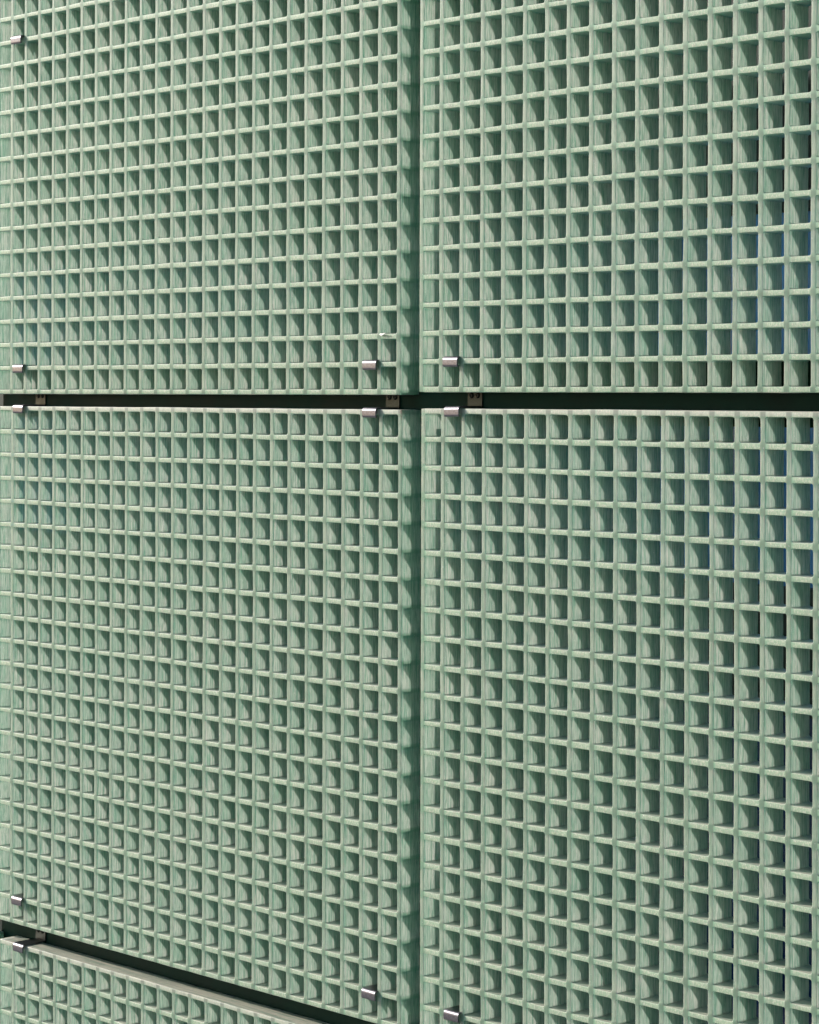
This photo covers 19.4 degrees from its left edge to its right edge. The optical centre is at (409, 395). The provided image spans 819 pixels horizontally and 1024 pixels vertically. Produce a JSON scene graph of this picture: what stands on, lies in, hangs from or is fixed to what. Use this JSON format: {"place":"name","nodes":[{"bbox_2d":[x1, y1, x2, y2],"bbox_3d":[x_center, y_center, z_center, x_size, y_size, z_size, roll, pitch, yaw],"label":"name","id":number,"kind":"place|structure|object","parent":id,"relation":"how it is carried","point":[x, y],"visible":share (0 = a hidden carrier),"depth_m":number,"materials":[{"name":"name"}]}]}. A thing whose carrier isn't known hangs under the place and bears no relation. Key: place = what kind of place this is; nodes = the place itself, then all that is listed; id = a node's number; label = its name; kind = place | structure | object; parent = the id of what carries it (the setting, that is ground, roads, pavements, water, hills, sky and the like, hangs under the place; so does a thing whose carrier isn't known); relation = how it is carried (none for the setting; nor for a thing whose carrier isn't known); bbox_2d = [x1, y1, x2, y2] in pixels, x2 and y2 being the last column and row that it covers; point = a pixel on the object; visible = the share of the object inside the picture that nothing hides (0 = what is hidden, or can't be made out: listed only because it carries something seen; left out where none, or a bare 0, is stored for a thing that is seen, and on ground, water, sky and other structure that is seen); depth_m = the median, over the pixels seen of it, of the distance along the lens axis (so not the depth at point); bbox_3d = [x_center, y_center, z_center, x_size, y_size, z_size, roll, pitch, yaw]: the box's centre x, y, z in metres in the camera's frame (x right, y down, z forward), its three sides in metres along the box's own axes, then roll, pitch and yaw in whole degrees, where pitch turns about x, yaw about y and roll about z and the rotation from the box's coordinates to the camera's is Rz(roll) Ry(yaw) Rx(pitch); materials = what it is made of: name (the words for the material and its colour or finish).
{"place":"outdoors","nodes":[
{"label":"outdoors","id":0,"kind":"place"},
{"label":"pavement","id":1,"kind":"structure","parent":0,"visible":0},
{"bbox_2d":[0,0,813,1023],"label":"building facade","id":2,"kind":"structure","parent":1,"relation":"on","point":[760,484],"depth_m":3.44,"materials":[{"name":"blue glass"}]},
{"bbox_2d":[613,188,813,606],"bbox_3d":[0.253,0.005,3.699,0.038,0.592,3.000,0,0,-44],"label":"window","id":3,"kind":"structure","parent":2,"relation":"in","point":[809,201],"depth_m":3.44,"materials":[{"name":"blue glass"}]},
{"bbox_2d":[635,677,812,1023],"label":"window","id":4,"kind":"structure","parent":2,"relation":"in","point":[811,695],"depth_m":3.44,"materials":[{"name":"blue glass"}]},
{"bbox_2d":[419,256,420,996],"bbox_3d":[0.007,0.440,3.558,0.040,3.680,0.110,0,0,-44],"label":"support post","id":5,"kind":"object","parent":1,"relation":"on","point":[420,608],"depth_m":3.52,"materials":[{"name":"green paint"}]},
{"bbox_2d":[2,920,419,1023],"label":"support rail","id":6,"kind":"object","parent":5,"relation":"attached to","point":[10,929],"visible":0.04,"depth_m":3.84,"materials":[{"name":"black metal"}]},
{"bbox_2d":[11,894,23,906],"bbox_3d":[-0.654,0.869,4.115,0.050,0.025,0.028,0,0,-44],"label":"fixing clip","id":7,"kind":"object","parent":6,"relation":"attached to","point":[16,899],"visible":0.33,"depth_m":4.10,"materials":[{"name":"silver metal"}]},
{"bbox_2d":[13,929,45,952],"bbox_3d":[-0.651,0.931,4.111,0.050,0.038,0.028,0,0,-44],"label":"fixing clip","id":8,"kind":"object","parent":6,"relation":"attached to","point":[18,946],"visible":0.77,"depth_m":4.11,"materials":[{"name":"silver metal"}]},
{"bbox_2d":[0,936,328,1023],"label":"grating panel","id":9,"kind":"object","parent":6,"relation":"attached to","point":[42,983],"visible":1,"depth_m":3.95,"materials":[{"name":"green plastic"}]},
{"bbox_2d":[0,406,420,1023],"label":"grating panel","id":10,"kind":"object","parent":6,"relation":"attached to","point":[208,692],"visible":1,"depth_m":3.73,"materials":[{"name":"green plastic"}]},
{"bbox_2d":[361,984,377,1000],"bbox_3d":[-0.043,0.871,3.483,0.050,0.025,0.028,0,1,-44],"label":"fixing clip","id":11,"kind":"object","parent":6,"relation":"attached to","point":[369,992],"visible":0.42,"depth_m":3.47,"materials":[{"name":"silver metal"}]},
{"bbox_2d":[443,1005,460,1022],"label":"fixing clip","id":12,"kind":"object","parent":6,"relation":"attached to","point":[452,1014],"visible":0.38,"depth_m":3.35,"materials":[{"name":"silver metal"}]},
{"bbox_2d":[420,408,818,1023],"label":"grating panel","id":13,"kind":"object","parent":6,"relation":"attached to","point":[550,645],"visible":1,"depth_m":3.15,"materials":[{"name":"green plastic"}]},
{"bbox_2d":[3,361,818,427],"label":"support rail","id":14,"kind":"object","parent":5,"relation":"attached to","point":[696,401],"depth_m":3.36,"materials":[{"name":"black metal"}]},
{"bbox_2d":[12,364,24,372],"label":"fixing clip","id":15,"kind":"object","parent":14,"relation":"attached to","point":[17,368],"visible":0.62,"depth_m":4.10,"materials":[{"name":"silver metal"}]},
{"bbox_2d":[13,394,45,412],"bbox_3d":[-0.652,0.011,4.114,0.050,0.038,0.028,0,0,-44],"label":"fixing clip","id":16,"kind":"object","parent":14,"relation":"attached to","point":[40,401],"visible":0.92,"depth_m":4.12,"materials":[{"name":"silver metal"}]},
{"bbox_2d":[362,360,378,369],"bbox_3d":[-0.041,-0.039,3.484,0.050,0.025,0.028,0,0,-44],"label":"fixing clip","id":17,"kind":"object","parent":14,"relation":"attached to","point":[369,364],"visible":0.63,"depth_m":3.47,"materials":[{"name":"silver metal"}]},
{"bbox_2d":[362,395,399,417],"bbox_3d":[-0.041,0.013,3.484,0.050,0.038,0.028,0,0,-44],"label":"fixing clip","id":18,"kind":"object","parent":14,"relation":"attached to","point":[392,401],"visible":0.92,"depth_m":3.48,"materials":[{"name":"silver metal"}]},
{"bbox_2d":[442,356,459,366],"bbox_3d":[0.074,-0.042,3.365,0.050,0.025,0.028,0,0,-44],"label":"fixing clip","id":19,"kind":"object","parent":14,"relation":"attached to","point":[449,361],"visible":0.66,"depth_m":3.35,"materials":[{"name":"silver metal"}]},
{"bbox_2d":[444,392,482,416],"bbox_3d":[0.076,0.011,3.363,0.050,0.038,0.028,0,-1,-44],"label":"fixing clip","id":20,"kind":"object","parent":14,"relation":"attached to","point":[475,399],"visible":0.98,"depth_m":3.37,"materials":[{"name":"silver metal"}]},
{"bbox_3d":[0.065,-0.590,3.441,0.040,0.090,2.195,0,0,-44],"label":"support rail","id":21,"kind":"object","parent":5,"relation":"attached to","visible":0},
{"bbox_2d":[11,35,24,44],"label":"fixing clip","id":22,"kind":"object","parent":21,"relation":"attached to","point":[16,39],"visible":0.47,"depth_m":4.10,"materials":[{"name":"silver metal"}]},
{"bbox_2d":[0,0,419,394],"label":"grating panel","id":23,"kind":"object","parent":21,"relation":"attached to","point":[209,196],"visible":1,"depth_m":3.75,"materials":[{"name":"plastic"}]},
{"bbox_2d":[419,0,818,392],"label":"grating panel","id":24,"kind":"object","parent":21,"relation":"attached to","point":[543,123],"visible":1,"depth_m":3.15,"materials":[{"name":"green plastic"}]}
]}

